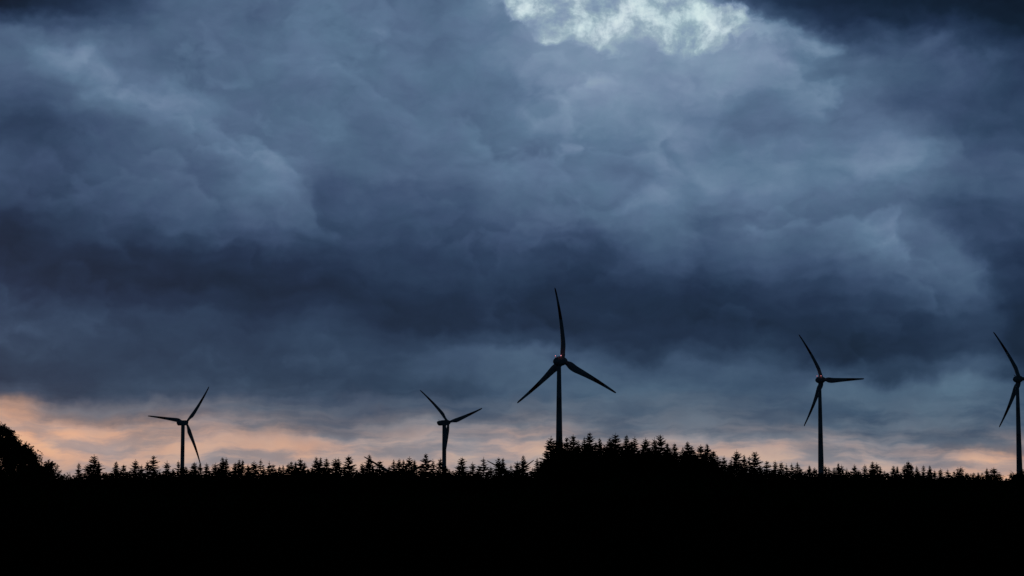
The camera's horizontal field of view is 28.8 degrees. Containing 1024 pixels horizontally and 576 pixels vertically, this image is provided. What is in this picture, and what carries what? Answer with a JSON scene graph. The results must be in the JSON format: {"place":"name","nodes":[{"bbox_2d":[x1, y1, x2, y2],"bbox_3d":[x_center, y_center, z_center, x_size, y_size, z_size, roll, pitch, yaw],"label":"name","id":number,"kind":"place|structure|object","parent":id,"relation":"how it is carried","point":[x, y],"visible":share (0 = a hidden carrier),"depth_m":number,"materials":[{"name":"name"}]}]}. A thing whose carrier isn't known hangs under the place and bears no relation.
{"place":"outdoors","nodes":[
{"label":"outdoors","id":0,"kind":"place"},
{"bbox_2d":[0,481,1023,575],"bbox_3d":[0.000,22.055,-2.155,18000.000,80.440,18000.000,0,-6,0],"label":"ground","id":1,"kind":"structure","parent":0,"point":[891,554],"depth_m":58.49,"materials":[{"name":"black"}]},
{"bbox_2d":[0,422,54,504],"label":"broadleaf tree","id":2,"kind":"object","parent":1,"relation":"on","point":[20,464],"visible":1,"depth_m":178.66,"materials":[{"name":"black plant"}]},
{"bbox_2d":[43,459,67,511],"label":"broadleaf tree","id":3,"kind":"object","parent":1,"relation":"on","point":[58,477],"visible":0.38,"depth_m":188.90,"materials":[{"name":"black plant"}]},
{"bbox_2d":[57,473,82,511],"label":"broadleaf tree","id":4,"kind":"object","parent":1,"relation":"on","point":[69,481],"visible":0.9,"depth_m":228.80,"materials":[{"name":"plant"}]},
{"bbox_2d":[78,455,107,494],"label":"spruce tree","id":5,"kind":"object","parent":1,"relation":"on","point":[91,468],"visible":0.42,"depth_m":425.73,"materials":[{"name":"black plant"}]},
{"bbox_2d":[89,460,106,501],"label":"spruce tree","id":6,"kind":"object","parent":1,"relation":"on","point":[98,476],"visible":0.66,"depth_m":383.25,"materials":[{"name":"black plant"}]},
{"bbox_2d":[103,472,113,504],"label":"spruce tree","id":7,"kind":"object","parent":1,"relation":"on","point":[106,480],"visible":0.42,"depth_m":395.15,"materials":[{"name":"black plant"}]},
{"bbox_2d":[108,461,124,497],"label":"spruce tree","id":8,"kind":"object","parent":1,"relation":"on","point":[115,476],"visible":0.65,"depth_m":395.75,"materials":[{"name":"black plant"}]},
{"bbox_2d":[118,464,134,498],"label":"spruce tree","id":9,"kind":"object","parent":1,"relation":"on","point":[123,471],"visible":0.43,"depth_m":401.22,"materials":[{"name":"black plant"}]},
{"bbox_2d":[127,459,145,493],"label":"spruce tree","id":10,"kind":"object","parent":1,"relation":"on","point":[134,470],"visible":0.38,"depth_m":424.69,"materials":[{"name":"black plant"}]},
{"bbox_2d":[136,462,160,505],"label":"spruce tree","id":11,"kind":"object","parent":1,"relation":"on","point":[147,484],"visible":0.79,"depth_m":389.69,"materials":[{"name":"black plant"}]},
{"bbox_2d":[144,455,160,485],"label":"spruce tree","id":12,"kind":"object","parent":1,"relation":"on","point":[153,462],"visible":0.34,"depth_m":437.86,"materials":[{"name":"black plant"}]},
{"bbox_2d":[159,461,171,482],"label":"spruce tree","id":13,"kind":"object","parent":1,"relation":"on","point":[167,466],"visible":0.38,"depth_m":440.94,"materials":[{"name":"black plant"}]},
{"bbox_2d":[170,460,181,496],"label":"spruce tree","id":14,"kind":"object","parent":1,"relation":"on","point":[178,469],"visible":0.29,"depth_m":392.85,"materials":[{"name":"black plant"}]},
{"bbox_2d":[149,387,208,467],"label":"wind turbine","id":15,"kind":"object","parent":1,"relation":"on","point":[182,423],"visible":0.82,"depth_m":1514.77,"materials":[{"name":"paint"}]},
{"bbox_2d":[168,466,195,502],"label":"spruce tree","id":16,"kind":"object","parent":1,"relation":"on","point":[181,481],"visible":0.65,"depth_m":386.56,"materials":[{"name":"black plant"}]},
{"bbox_2d":[182,466,195,495],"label":"spruce tree","id":17,"kind":"object","parent":1,"relation":"on","point":[186,472],"visible":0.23,"depth_m":413.40,"materials":[{"name":"black plant"}]},
{"bbox_2d":[189,462,203,486],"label":"spruce tree","id":18,"kind":"object","parent":1,"relation":"on","point":[193,466],"visible":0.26,"depth_m":431.13,"materials":[{"name":"black plant"}]},
{"bbox_2d":[194,464,207,494],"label":"spruce tree","id":19,"kind":"object","parent":1,"relation":"on","point":[199,468],"visible":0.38,"depth_m":428.69,"materials":[{"name":"black plant"}]},
{"bbox_2d":[202,462,226,499],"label":"spruce tree","id":20,"kind":"object","parent":1,"relation":"on","point":[215,471],"visible":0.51,"depth_m":423.13,"materials":[{"name":"black plant"}]},
{"bbox_2d":[227,462,247,497],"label":"spruce tree","id":21,"kind":"object","parent":1,"relation":"on","point":[236,472],"visible":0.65,"depth_m":416.17,"materials":[{"name":"black plant"}]},
{"bbox_2d":[235,460,245,493],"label":"spruce tree","id":22,"kind":"object","parent":1,"relation":"on","point":[240,466],"visible":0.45,"depth_m":441.50,"materials":[{"name":"black plant"}]},
{"bbox_2d":[259,461,274,496],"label":"spruce tree","id":23,"kind":"object","parent":1,"relation":"on","point":[269,475],"visible":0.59,"depth_m":420.83,"materials":[{"name":"black plant"}]},
{"bbox_2d":[271,465,289,504],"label":"spruce tree","id":24,"kind":"object","parent":1,"relation":"on","point":[279,478],"visible":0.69,"depth_m":383.71,"materials":[{"name":"black plant"}]},
{"bbox_2d":[280,465,294,495],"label":"spruce tree","id":25,"kind":"object","parent":1,"relation":"on","point":[288,469],"visible":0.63,"depth_m":402.76,"materials":[{"name":"black plant"}]},
{"bbox_2d":[282,462,303,498],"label":"spruce tree","id":26,"kind":"object","parent":1,"relation":"on","point":[294,471],"visible":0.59,"depth_m":411.05,"materials":[{"name":"black plant"}]},
{"bbox_2d":[297,458,308,493],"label":"spruce tree","id":27,"kind":"object","parent":1,"relation":"on","point":[301,469],"visible":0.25,"depth_m":445.83,"materials":[{"name":"black plant"}]},
{"bbox_2d":[307,457,323,484],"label":"spruce tree","id":28,"kind":"object","parent":1,"relation":"on","point":[318,466],"visible":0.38,"depth_m":443.84,"materials":[{"name":"black plant"}]},
{"bbox_2d":[312,458,336,502],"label":"spruce tree","id":29,"kind":"object","parent":1,"relation":"on","point":[326,471],"visible":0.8,"depth_m":390.19,"materials":[{"name":"black plant"}]},
{"bbox_2d":[321,459,346,508],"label":"spruce tree","id":30,"kind":"object","parent":1,"relation":"on","point":[334,483],"visible":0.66,"depth_m":386.38,"materials":[{"name":"black plant"}]},
{"bbox_2d":[336,457,359,499],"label":"spruce tree","id":31,"kind":"object","parent":1,"relation":"on","point":[348,480],"visible":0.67,"depth_m":401.79,"materials":[{"name":"black plant"}]},
{"bbox_2d":[351,462,372,497],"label":"spruce tree","id":32,"kind":"object","parent":1,"relation":"on","point":[361,475],"visible":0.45,"depth_m":388.51,"materials":[{"name":"black plant"}]},
{"bbox_2d":[356,455,382,504],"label":"spruce tree","id":33,"kind":"object","parent":1,"relation":"on","point":[369,478],"visible":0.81,"depth_m":383.30,"materials":[{"name":"black plant"}]},
{"bbox_2d":[370,462,391,492],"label":"spruce tree","id":34,"kind":"object","parent":1,"relation":"on","point":[378,470],"visible":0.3,"depth_m":411.28,"materials":[{"name":"black plant"}]},
{"bbox_2d":[389,459,413,507],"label":"spruce tree","id":35,"kind":"object","parent":1,"relation":"on","point":[401,467],"visible":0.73,"depth_m":387.88,"materials":[{"name":"black plant"}]},
{"bbox_2d":[405,456,418,487],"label":"spruce tree","id":36,"kind":"object","parent":1,"relation":"on","point":[409,463],"visible":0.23,"depth_m":420.97,"materials":[{"name":"black plant"}]},
{"bbox_2d":[407,460,418,496],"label":"spruce tree","id":37,"kind":"object","parent":1,"relation":"on","point":[414,470],"visible":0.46,"depth_m":417.09,"materials":[{"name":"black plant"}]},
{"bbox_2d":[412,454,439,503],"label":"spruce tree","id":38,"kind":"object","parent":1,"relation":"on","point":[424,483],"visible":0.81,"depth_m":389.55,"materials":[{"name":"black plant"}]},
{"bbox_2d":[433,459,447,498],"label":"spruce tree","id":39,"kind":"object","parent":1,"relation":"on","point":[440,468],"visible":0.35,"depth_m":438.01,"materials":[{"name":"black plant"}]},
{"bbox_2d":[441,469,455,496],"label":"spruce tree","id":40,"kind":"object","parent":1,"relation":"on","point":[449,480],"visible":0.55,"depth_m":419.67,"materials":[{"name":"black plant"}]},
{"bbox_2d":[420,390,481,471],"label":"wind turbine","id":41,"kind":"object","parent":1,"relation":"on","point":[445,429],"visible":0.8,"depth_m":1440.32,"materials":[{"name":"paint"}]},
{"bbox_2d":[449,464,467,492],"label":"spruce tree","id":42,"kind":"object","parent":1,"relation":"on","point":[457,486],"visible":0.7,"depth_m":402.42,"materials":[{"name":"black plant"}]},
{"bbox_2d":[453,457,471,492],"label":"spruce tree","id":43,"kind":"object","parent":1,"relation":"on","point":[462,465],"visible":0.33,"depth_m":423.71,"materials":[{"name":"black plant"}]},
{"bbox_2d":[473,457,493,502],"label":"spruce tree","id":44,"kind":"object","parent":1,"relation":"on","point":[484,468],"visible":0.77,"depth_m":394.83,"materials":[{"name":"black plant"}]},
{"bbox_2d":[487,457,513,500],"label":"spruce tree","id":45,"kind":"object","parent":1,"relation":"on","point":[501,468],"visible":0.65,"depth_m":402.92,"materials":[{"name":"black plant"}]},
{"bbox_2d":[496,467,513,507],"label":"spruce tree","id":46,"kind":"object","parent":1,"relation":"on","point":[506,473],"visible":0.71,"depth_m":384.52,"materials":[{"name":"black plant"}]},
{"bbox_2d":[0,445,1023,503],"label":"forest","id":47,"kind":"object","parent":1,"relation":"on","point":[250,483],"visible":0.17,"depth_m":420.36,"materials":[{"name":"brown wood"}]},
{"bbox_2d":[507,462,522,494],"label":"spruce tree","id":48,"kind":"object","parent":1,"relation":"on","point":[514,475],"visible":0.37,"depth_m":407.55,"materials":[{"name":"black plant"}]},
{"bbox_2d":[511,456,535,503],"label":"spruce tree","id":49,"kind":"object","parent":1,"relation":"on","point":[524,479],"visible":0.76,"depth_m":392.88,"materials":[{"name":"black plant"}]},
{"bbox_2d":[528,461,552,501],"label":"spruce tree","id":50,"kind":"object","parent":1,"relation":"on","point":[541,472],"visible":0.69,"depth_m":384.75,"materials":[{"name":"black plant"}]},
{"bbox_2d":[534,437,567,497],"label":"spruce tree","id":51,"kind":"object","parent":1,"relation":"on","point":[549,450],"visible":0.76,"depth_m":393.22,"materials":[{"name":"black plant"}]},
{"bbox_2d":[542,442,568,497],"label":"spruce tree","id":52,"kind":"object","parent":1,"relation":"on","point":[556,472],"visible":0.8,"depth_m":391.69,"materials":[{"name":"black plant"}]},
{"bbox_2d":[552,436,569,485],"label":"spruce tree","id":53,"kind":"object","parent":1,"relation":"on","point":[559,446],"visible":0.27,"depth_m":405.55,"materials":[{"name":"black plant"}]},
{"bbox_2d":[517,288,615,441],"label":"wind turbine","id":54,"kind":"object","parent":1,"relation":"on","point":[560,361],"visible":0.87,"depth_m":935.84,"materials":[{"name":"paint"}]},
{"bbox_2d":[558,434,589,487],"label":"spruce tree","id":55,"kind":"object","parent":1,"relation":"on","point":[572,468],"visible":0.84,"depth_m":396.10,"materials":[{"name":"black plant"}]},
{"bbox_2d":[578,438,592,487],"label":"spruce tree","id":56,"kind":"object","parent":1,"relation":"on","point":[584,449],"visible":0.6,"depth_m":402.94,"materials":[{"name":"black plant"}]},
{"bbox_2d":[580,433,605,482],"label":"spruce tree","id":57,"kind":"object","parent":1,"relation":"on","point":[590,446],"visible":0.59,"depth_m":403.65,"materials":[{"name":"black plant"}]},
{"bbox_2d":[584,443,604,488],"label":"spruce tree","id":58,"kind":"object","parent":1,"relation":"on","point":[595,457],"visible":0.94,"depth_m":392.93,"materials":[{"name":"black plant"}]},
{"bbox_2d":[585,439,612,486],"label":"spruce tree","id":59,"kind":"object","parent":1,"relation":"on","point":[600,448],"visible":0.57,"depth_m":398.13,"materials":[{"name":"black plant"}]},
{"bbox_2d":[599,444,615,484],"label":"spruce tree","id":60,"kind":"object","parent":1,"relation":"on","point":[608,457],"visible":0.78,"depth_m":399.49,"materials":[{"name":"black plant"}]},
{"bbox_2d":[607,433,631,482],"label":"spruce tree","id":61,"kind":"object","parent":1,"relation":"on","point":[617,448],"visible":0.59,"depth_m":405.91,"materials":[{"name":"black plant"}]},
{"bbox_2d":[613,434,638,488],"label":"spruce tree","id":62,"kind":"object","parent":1,"relation":"on","point":[626,455],"visible":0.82,"depth_m":395.97,"materials":[{"name":"black plant"}]},
{"bbox_2d":[621,442,640,487],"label":"spruce tree","id":63,"kind":"object","parent":1,"relation":"on","point":[633,456],"visible":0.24,"depth_m":412.00,"materials":[{"name":"black plant"}]},
{"bbox_2d":[631,439,661,486],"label":"spruce tree","id":64,"kind":"object","parent":1,"relation":"on","point":[645,449],"visible":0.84,"depth_m":395.28,"materials":[{"name":"black plant"}]},
{"bbox_2d":[645,437,661,480],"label":"spruce tree","id":65,"kind":"object","parent":1,"relation":"on","point":[654,455],"visible":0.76,"depth_m":395.61,"materials":[{"name":"black plant"}]},
{"bbox_2d":[652,435,671,479],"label":"spruce tree","id":66,"kind":"object","parent":1,"relation":"on","point":[660,443],"visible":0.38,"depth_m":400.61,"materials":[{"name":"black plant"}]},
{"bbox_2d":[655,444,681,486],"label":"spruce tree","id":67,"kind":"object","parent":1,"relation":"on","point":[668,468],"visible":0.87,"depth_m":392.87,"materials":[{"name":"black plant"}]},
{"bbox_2d":[668,443,684,488],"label":"spruce tree","id":68,"kind":"object","parent":1,"relation":"on","point":[675,453],"visible":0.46,"depth_m":405.52,"materials":[{"name":"black plant"}]},
{"bbox_2d":[674,448,690,484],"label":"spruce tree","id":69,"kind":"object","parent":1,"relation":"on","point":[681,460],"visible":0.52,"depth_m":403.26,"materials":[{"name":"black plant"}]},
{"bbox_2d":[677,441,692,479],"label":"spruce tree","id":70,"kind":"object","parent":1,"relation":"on","point":[687,446],"visible":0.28,"depth_m":406.15,"materials":[{"name":"black plant"}]},
{"bbox_2d":[677,447,705,486],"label":"spruce tree","id":71,"kind":"object","parent":1,"relation":"on","point":[691,452],"visible":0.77,"depth_m":393.44,"materials":[{"name":"black plant"}]},
{"bbox_2d":[686,450,705,487],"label":"spruce tree","id":72,"kind":"object","parent":1,"relation":"on","point":[694,461],"visible":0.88,"depth_m":390.69,"materials":[{"name":"black plant"}]},
{"bbox_2d":[693,446,711,485],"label":"spruce tree","id":73,"kind":"object","parent":1,"relation":"on","point":[701,456],"visible":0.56,"depth_m":397.30,"materials":[{"name":"black plant"}]},
{"bbox_2d":[698,444,719,487],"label":"spruce tree","id":74,"kind":"object","parent":1,"relation":"on","point":[708,453],"visible":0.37,"depth_m":408.58,"materials":[{"name":"black plant"}]},
{"bbox_2d":[709,451,728,487],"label":"spruce tree","id":75,"kind":"object","parent":1,"relation":"on","point":[713,452],"visible":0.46,"depth_m":412.53,"materials":[{"name":"black plant"}]},
{"bbox_2d":[716,457,733,495],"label":"spruce tree","id":76,"kind":"object","parent":1,"relation":"on","point":[724,471],"visible":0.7,"depth_m":410.73,"materials":[{"name":"black plant"}]},
{"bbox_2d":[727,450,746,473],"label":"spruce tree","id":77,"kind":"object","parent":1,"relation":"on","point":[736,458],"visible":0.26,"depth_m":446.41,"materials":[{"name":"black plant"}]},
{"bbox_2d":[735,455,751,490],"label":"spruce tree","id":78,"kind":"object","parent":1,"relation":"on","point":[743,468],"visible":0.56,"depth_m":392.13,"materials":[{"name":"black plant"}]},
{"bbox_2d":[744,452,764,493],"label":"spruce tree","id":79,"kind":"object","parent":1,"relation":"on","point":[755,459],"visible":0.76,"depth_m":392.20,"materials":[{"name":"black plant"}]},
{"bbox_2d":[751,466,767,501],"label":"spruce tree","id":80,"kind":"object","parent":1,"relation":"on","point":[759,483],"visible":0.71,"depth_m":389.07,"materials":[{"name":"black plant"}]},
{"bbox_2d":[761,461,775,486],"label":"spruce tree","id":81,"kind":"object","parent":1,"relation":"on","point":[766,466],"visible":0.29,"depth_m":436.94,"materials":[{"name":"black plant"}]},
{"bbox_2d":[772,463,792,500],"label":"spruce tree","id":82,"kind":"object","parent":1,"relation":"on","point":[780,483],"visible":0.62,"depth_m":410.37,"materials":[{"name":"black plant"}]},
{"bbox_2d":[784,465,799,488],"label":"spruce tree","id":83,"kind":"object","parent":1,"relation":"on","point":[791,471],"visible":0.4,"depth_m":419.33,"materials":[{"name":"black plant"}]},
{"bbox_2d":[790,468,812,497],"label":"spruce tree","id":84,"kind":"object","parent":1,"relation":"on","point":[800,482],"visible":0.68,"depth_m":411.92,"materials":[{"name":"black plant"}]},
{"bbox_2d":[804,466,815,496],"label":"spruce tree","id":85,"kind":"object","parent":1,"relation":"on","point":[809,474],"visible":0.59,"depth_m":414.91,"materials":[{"name":"black plant"}]},
{"bbox_2d":[816,466,831,494],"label":"spruce tree","id":86,"kind":"object","parent":1,"relation":"on","point":[825,477],"visible":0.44,"depth_m":404.09,"materials":[{"name":"black plant"}]},
{"bbox_2d":[821,468,834,496],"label":"spruce tree","id":87,"kind":"object","parent":1,"relation":"on","point":[828,479],"visible":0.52,"depth_m":398.37,"materials":[{"name":"black plant"}]},
{"bbox_2d":[799,335,863,476],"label":"wind turbine","id":88,"kind":"object","parent":1,"relation":"on","point":[820,379],"visible":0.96,"depth_m":1296.27,"materials":[{"name":"paint"}]},
{"bbox_2d":[829,464,849,506],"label":"spruce tree","id":89,"kind":"object","parent":1,"relation":"on","point":[838,473],"visible":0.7,"depth_m":384.98,"materials":[{"name":"black plant"}]},
{"bbox_2d":[857,465,874,493],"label":"spruce tree","id":90,"kind":"object","parent":1,"relation":"on","point":[863,473],"visible":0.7,"depth_m":421.76,"materials":[{"name":"black plant"}]},
{"bbox_2d":[872,467,890,501],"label":"spruce tree","id":91,"kind":"object","parent":1,"relation":"on","point":[880,485],"visible":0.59,"depth_m":388.85,"materials":[{"name":"black plant"}]},
{"bbox_2d":[890,466,899,485],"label":"spruce tree","id":92,"kind":"object","parent":1,"relation":"on","point":[893,471],"visible":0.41,"depth_m":436.15,"materials":[{"name":"black plant"}]},
{"bbox_2d":[897,461,917,492],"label":"spruce tree","id":93,"kind":"object","parent":1,"relation":"on","point":[904,482],"visible":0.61,"depth_m":416.10,"materials":[{"name":"black plant"}]},
{"bbox_2d":[901,463,919,493],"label":"spruce tree","id":94,"kind":"object","parent":1,"relation":"on","point":[911,471],"visible":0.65,"depth_m":415.61,"materials":[{"name":"black plant"}]},
{"bbox_2d":[913,466,935,503],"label":"spruce tree","id":95,"kind":"object","parent":1,"relation":"on","point":[924,479],"visible":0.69,"depth_m":394.12,"materials":[{"name":"black plant"}]},
{"bbox_2d":[924,466,938,496],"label":"spruce tree","id":96,"kind":"object","parent":1,"relation":"on","point":[930,476],"visible":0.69,"depth_m":396.21,"materials":[{"name":"black plant"}]},
{"bbox_2d":[932,468,951,498],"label":"spruce tree","id":97,"kind":"object","parent":1,"relation":"on","point":[941,482],"visible":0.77,"depth_m":397.75,"materials":[{"name":"black plant"}]},
{"bbox_2d":[948,469,966,500],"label":"spruce tree","id":98,"kind":"object","parent":1,"relation":"on","point":[958,479],"visible":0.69,"depth_m":384.44,"materials":[{"name":"black plant"}]},
{"bbox_2d":[971,473,984,499],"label":"spruce tree","id":99,"kind":"object","parent":1,"relation":"on","point":[979,484],"visible":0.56,"depth_m":404.35,"materials":[{"name":"black plant"}]},
{"bbox_2d":[981,469,994,493],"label":"spruce tree","id":100,"kind":"object","parent":1,"relation":"on","point":[987,483],"visible":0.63,"depth_m":407.61,"materials":[{"name":"black plant"}]},
{"bbox_2d":[987,468,1004,483],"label":"spruce tree","id":101,"kind":"object","parent":1,"relation":"on","point":[993,472],"visible":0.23,"depth_m":430.10,"materials":[{"name":"black plant"}]},
{"bbox_2d":[991,472,1007,499],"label":"spruce tree","id":102,"kind":"object","parent":1,"relation":"on","point":[999,484],"visible":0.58,"depth_m":390.92,"materials":[{"name":"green plant"}]},
{"bbox_2d":[993,332,1023,473],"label":"wind turbine","id":103,"kind":"object","parent":1,"relation":"on","point":[1018,379],"visible":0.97,"depth_m":1246.14,"materials":[{"name":"paint"}]},
{"bbox_2d":[1007,469,1023,513],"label":"round bush","id":104,"kind":"object","parent":1,"relation":"on","point":[1017,479],"visible":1,"depth_m":298.45,"materials":[{"name":"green plant"}]},
{"bbox_2d":[0,0,1023,480],"label":"sky","id":105,"kind":"structure","parent":0,"point":[317,217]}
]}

